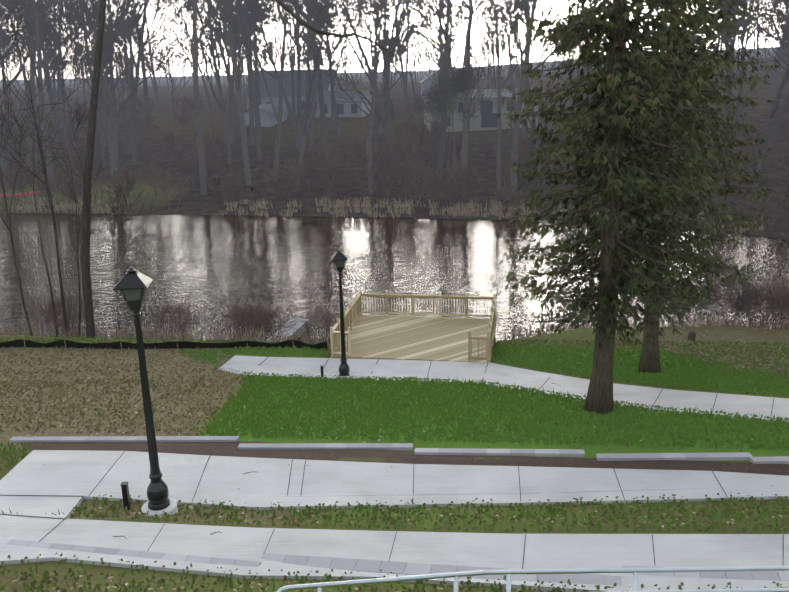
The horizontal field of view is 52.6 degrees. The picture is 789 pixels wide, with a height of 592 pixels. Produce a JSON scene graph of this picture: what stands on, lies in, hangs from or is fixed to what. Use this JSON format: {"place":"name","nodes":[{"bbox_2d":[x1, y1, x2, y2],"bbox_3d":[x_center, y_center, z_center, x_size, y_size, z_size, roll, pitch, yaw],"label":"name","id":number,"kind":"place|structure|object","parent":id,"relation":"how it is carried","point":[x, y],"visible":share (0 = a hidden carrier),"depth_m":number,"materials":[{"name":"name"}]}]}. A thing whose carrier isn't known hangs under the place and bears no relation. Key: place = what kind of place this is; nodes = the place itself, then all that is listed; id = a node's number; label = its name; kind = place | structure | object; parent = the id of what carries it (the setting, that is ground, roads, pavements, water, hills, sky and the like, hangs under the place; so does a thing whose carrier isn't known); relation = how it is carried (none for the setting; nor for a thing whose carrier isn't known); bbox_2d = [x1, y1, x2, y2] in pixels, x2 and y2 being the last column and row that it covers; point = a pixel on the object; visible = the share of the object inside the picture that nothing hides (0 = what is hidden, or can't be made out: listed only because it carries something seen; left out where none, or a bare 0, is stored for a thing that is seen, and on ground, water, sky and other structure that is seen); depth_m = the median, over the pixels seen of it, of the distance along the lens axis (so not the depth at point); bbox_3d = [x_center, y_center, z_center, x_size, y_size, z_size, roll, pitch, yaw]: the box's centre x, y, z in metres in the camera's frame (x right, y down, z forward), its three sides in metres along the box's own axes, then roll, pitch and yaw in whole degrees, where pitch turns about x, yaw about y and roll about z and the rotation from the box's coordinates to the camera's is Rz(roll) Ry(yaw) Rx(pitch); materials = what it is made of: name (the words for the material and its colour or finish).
{"place":"outdoors","nodes":[
{"label":"outdoors","id":0,"kind":"place"},
{"bbox_2d":[275,0,394,54],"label":"overhanging twig","id":1,"kind":"object","parent":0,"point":[282,4],"visible":1,"depth_m":5.25,"materials":[{"name":"wood"}]},
{"bbox_2d":[0,0,784,79],"label":"sky","id":2,"kind":"structure","parent":0,"point":[563,8],"materials":[{"name":"white"}]},
{"bbox_2d":[0,47,788,591],"bbox_3d":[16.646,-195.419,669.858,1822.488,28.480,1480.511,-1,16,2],"label":"ground","id":3,"kind":"structure","parent":0,"point":[196,201],"depth_m":34.08,"materials":[{"name":"green plant"}]},
{"bbox_2d":[1,191,42,196],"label":"barrier fence","id":4,"kind":"object","parent":3,"relation":"on","point":[20,194],"visible":0.65,"depth_m":77.96,"materials":[{"name":"red"}]},
{"bbox_2d":[0,90,58,336],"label":"bank sapling","id":5,"kind":"object","parent":3,"relation":"on","point":[2,124],"depth_m":34.98,"materials":[{"name":"brown plant"}]},
{"bbox_2d":[0,6,68,336],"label":"bank sapling","id":6,"kind":"object","parent":3,"relation":"on","point":[12,35],"depth_m":33.53,"materials":[{"name":"brown plant"}]},
{"bbox_2d":[0,496,82,518],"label":"sidewalk","id":7,"kind":"structure","parent":3,"relation":"on","point":[39,506],"depth_m":14.86,"materials":[{"name":"concrete"}]},
{"bbox_2d":[0,28,87,335],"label":"bank sapling","id":8,"kind":"object","parent":3,"relation":"on","point":[51,104],"depth_m":36.33,"materials":[{"name":"brown plant"}]},
{"bbox_2d":[0,95,123,336],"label":"bank sapling","id":9,"kind":"object","parent":3,"relation":"on","point":[74,135],"depth_m":34.04,"materials":[{"name":"brown plant"}]},
{"bbox_2d":[17,171,162,329],"bbox_3d":[-13.200,-2.120,36.891,6.398,7.518,4.392,-1,16,2],"label":"bank sapling","id":10,"kind":"object","parent":3,"relation":"on","point":[118,215],"depth_m":35.81,"materials":[{"name":"brown plant"}]},
{"bbox_2d":[81,0,105,337],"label":"tree trunk","id":11,"kind":"object","parent":3,"relation":"on","point":[87,286],"visible":0.83,"depth_m":34.28,"materials":[{"name":"brown plant"}]},
{"bbox_2d":[120,482,130,509],"bbox_3d":[-4.939,3.785,14.720,0.110,0.744,0.111,-1,16,2],"label":"bollard light","id":12,"kind":"object","parent":3,"relation":"on","point":[125,493],"visible":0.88,"depth_m":14.64,"materials":[{"name":"black metal"}]},
{"bbox_2d":[141,497,177,515],"bbox_3d":[-4.232,4.082,14.472,0.620,0.660,0.620,-1,16,2],"label":"lamp footing","id":13,"kind":"object","parent":3,"relation":"on","point":[171,508],"visible":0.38,"depth_m":14.26,"materials":[{"name":"grey concrete"}]},
{"bbox_2d":[113,267,169,510],"bbox_3d":[-4.288,1.643,13.764,0.534,4.421,0.534,-3,16,-6],"label":"lamp post","id":14,"kind":"object","parent":13,"relation":"on","point":[133,284],"visible":1,"depth_m":13.69,"materials":[{"name":"black metal"}]},
{"bbox_2d":[0,339,326,348],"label":"silt fence","id":15,"kind":"object","parent":3,"relation":"on","point":[127,345],"visible":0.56,"depth_m":34.18,"materials":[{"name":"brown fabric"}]},
{"bbox_2d":[23,335,328,351],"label":"fence stakes","id":16,"kind":"object","parent":3,"relation":"on","point":[176,340],"visible":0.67,"depth_m":34.10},
{"bbox_2d":[233,186,254,191],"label":"log bench","id":17,"kind":"object","parent":3,"relation":"on","point":[251,187],"visible":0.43,"depth_m":76.45,"materials":[{"name":"grey wood"}]},
{"bbox_2d":[243,103,286,126],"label":"house","id":18,"kind":"structure","parent":3,"relation":"on","point":[268,117],"depth_m":116.08,"materials":[{"name":"grey"}]},
{"bbox_2d":[266,318,308,341],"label":"old concrete wall","id":19,"kind":"structure","parent":3,"relation":"on","point":[298,326],"depth_m":37.84,"materials":[{"name":"grey concrete"}]},
{"bbox_2d":[243,69,341,114],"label":"house","id":20,"kind":"structure","parent":3,"relation":"on","point":[272,84],"depth_m":128.22,"materials":[{"name":"grey"}]},
{"bbox_2d":[320,365,323,376],"bbox_3d":[-2.710,2.969,29.982,0.110,0.724,0.111,-1,16,2],"label":"bollard light","id":21,"kind":"object","parent":3,"relation":"on","point":[322,372],"visible":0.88,"depth_m":29.91,"materials":[{"name":"black metal"}]},
{"bbox_2d":[311,90,371,117],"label":"house wing","id":22,"kind":"structure","parent":3,"relation":"on","point":[347,107],"depth_m":122.35,"materials":[{"name":"grey paint"}]},
{"bbox_2d":[0,194,764,233],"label":"reeds","id":23,"kind":"object","parent":3,"relation":"on","point":[495,209],"visible":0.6,"depth_m":68.64,"materials":[{"name":"plant"}]},
{"bbox_2d":[0,357,783,568],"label":"walk joints","id":24,"kind":"object","parent":3,"relation":"on","point":[302,485],"visible":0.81,"depth_m":15.36,"materials":[{"name":"grey concrete"}]},
{"bbox_2d":[0,336,788,591],"bbox_3d":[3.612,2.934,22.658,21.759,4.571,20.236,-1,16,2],"label":"grass tufts","id":25,"kind":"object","parent":3,"relation":"on","point":[370,526],"depth_m":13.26,"materials":[{"name":"green plant"}]},
{"bbox_2d":[0,0,788,198],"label":"woods","id":26,"kind":"object","parent":3,"relation":"on","point":[244,19],"visible":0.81,"depth_m":83.42,"materials":[{"name":"plant"}]},
{"bbox_2d":[0,80,788,223],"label":"brush","id":27,"kind":"object","parent":3,"relation":"on","point":[314,166],"visible":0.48,"depth_m":74.15,"materials":[{"name":"plant"}]},
{"bbox_2d":[0,259,788,341],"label":"bank brush","id":28,"kind":"object","parent":3,"relation":"on","point":[744,296],"visible":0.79,"depth_m":35.68,"materials":[{"name":"plant"}]},
{"bbox_2d":[0,2,788,119],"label":"hill woods","id":29,"kind":"object","parent":3,"relation":"on","point":[178,66],"visible":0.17,"depth_m":202.44,"materials":[{"name":"grey plant"}]},
{"bbox_2d":[0,328,788,591],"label":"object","id":30,"kind":"object","parent":3,"relation":"on","point":[288,581],"depth_m":14.19,"materials":[{"name":"brown plant"}]},
{"bbox_2d":[0,311,788,344],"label":"bank weeds","id":31,"kind":"object","parent":3,"relation":"on","point":[148,334],"visible":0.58,"depth_m":36.23,"materials":[{"name":"beige plant"}]},
{"bbox_2d":[0,518,788,591],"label":"walk","id":32,"kind":"structure","parent":3,"relation":"on","point":[541,551],"depth_m":11.88,"materials":[{"name":"concrete"}]},
{"bbox_2d":[0,450,788,509],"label":"walk","id":33,"kind":"structure","parent":3,"relation":"on","point":[262,486],"depth_m":15.66,"materials":[{"name":"concrete"}]},
{"bbox_2d":[7,436,788,585],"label":"block rows","id":34,"kind":"object","parent":3,"relation":"on","point":[394,567],"visible":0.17,"depth_m":12.26,"materials":[{"name":"grey concrete"}]},
{"bbox_2d":[23,441,788,475],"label":"mulch bed","id":35,"kind":"object","parent":3,"relation":"on","point":[232,450],"visible":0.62,"depth_m":17.15,"materials":[{"name":"brown soil"}]},
{"bbox_2d":[330,289,496,362],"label":"timber deck","id":36,"kind":"structure","parent":3,"relation":"on","point":[412,337],"depth_m":35.08,"materials":[{"name":"brown wood"}]},
{"bbox_2d":[420,70,438,97],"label":"house","id":37,"kind":"structure","parent":3,"relation":"on","point":[427,82],"depth_m":156.23,"materials":[{"name":"grey"}]},
{"bbox_2d":[421,88,537,131],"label":"house","id":38,"kind":"structure","parent":3,"relation":"on","point":[484,120],"depth_m":105.32,"materials":[{"name":"grey"}]},
{"bbox_2d":[277,566,788,591],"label":"steel handrail","id":39,"kind":"object","parent":3,"relation":"on","point":[455,575],"visible":1,"depth_m":8.02,"materials":[{"name":"silver metal"}]},
{"bbox_2d":[489,0,732,414],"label":"tree","id":40,"kind":"object","parent":3,"relation":"on","point":[603,111],"depth_m":20.07,"materials":[{"name":"green plant"}]},
{"bbox_2d":[548,0,785,372],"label":"tree","id":41,"kind":"object","parent":3,"relation":"on","point":[688,43],"depth_m":26.76,"materials":[{"name":"green plant"}]},
{"bbox_2d":[688,331,695,340],"bbox_3d":[12.637,1.792,33.942,0.340,0.520,0.323,-1,16,2],"label":"tree stump","id":42,"kind":"object","parent":3,"relation":"on","point":[691,335],"visible":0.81,"depth_m":33.80,"materials":[{"name":"brown wood"}]},
{"bbox_2d":[772,188,788,258],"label":"bank tree","id":43,"kind":"object","parent":3,"relation":"on","point":[785,213],"visible":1,"depth_m":35.32,"materials":[{"name":"plant"}]},
{"bbox_2d":[0,213,788,346],"bbox_3d":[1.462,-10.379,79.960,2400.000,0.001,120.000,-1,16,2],"label":"river water","id":44,"kind":"structure","parent":0,"point":[288,261],"depth_m":51.45,"materials":[{"name":"grey liquid"}]},
{"bbox_2d":[219,355,788,421],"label":"walkway","id":45,"kind":"structure","parent":0,"point":[741,405],"depth_m":29.17,"materials":[{"name":"concrete"}]},
{"bbox_3d":[-1.886,3.362,30.270,0.620,0.660,0.620,-1,16,2],"label":"lamp footing","id":46,"kind":"object","parent":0,"visible":0},
{"bbox_2d":[331,249,349,375],"bbox_3d":[-1.947,0.682,29.491,0.594,4.923,0.594,-3,16,-6],"label":"lamp post","id":47,"kind":"object","parent":46,"relation":"on","point":[339,257],"visible":0.98,"depth_m":29.40,"materials":[{"name":"black metal"}]}
]}

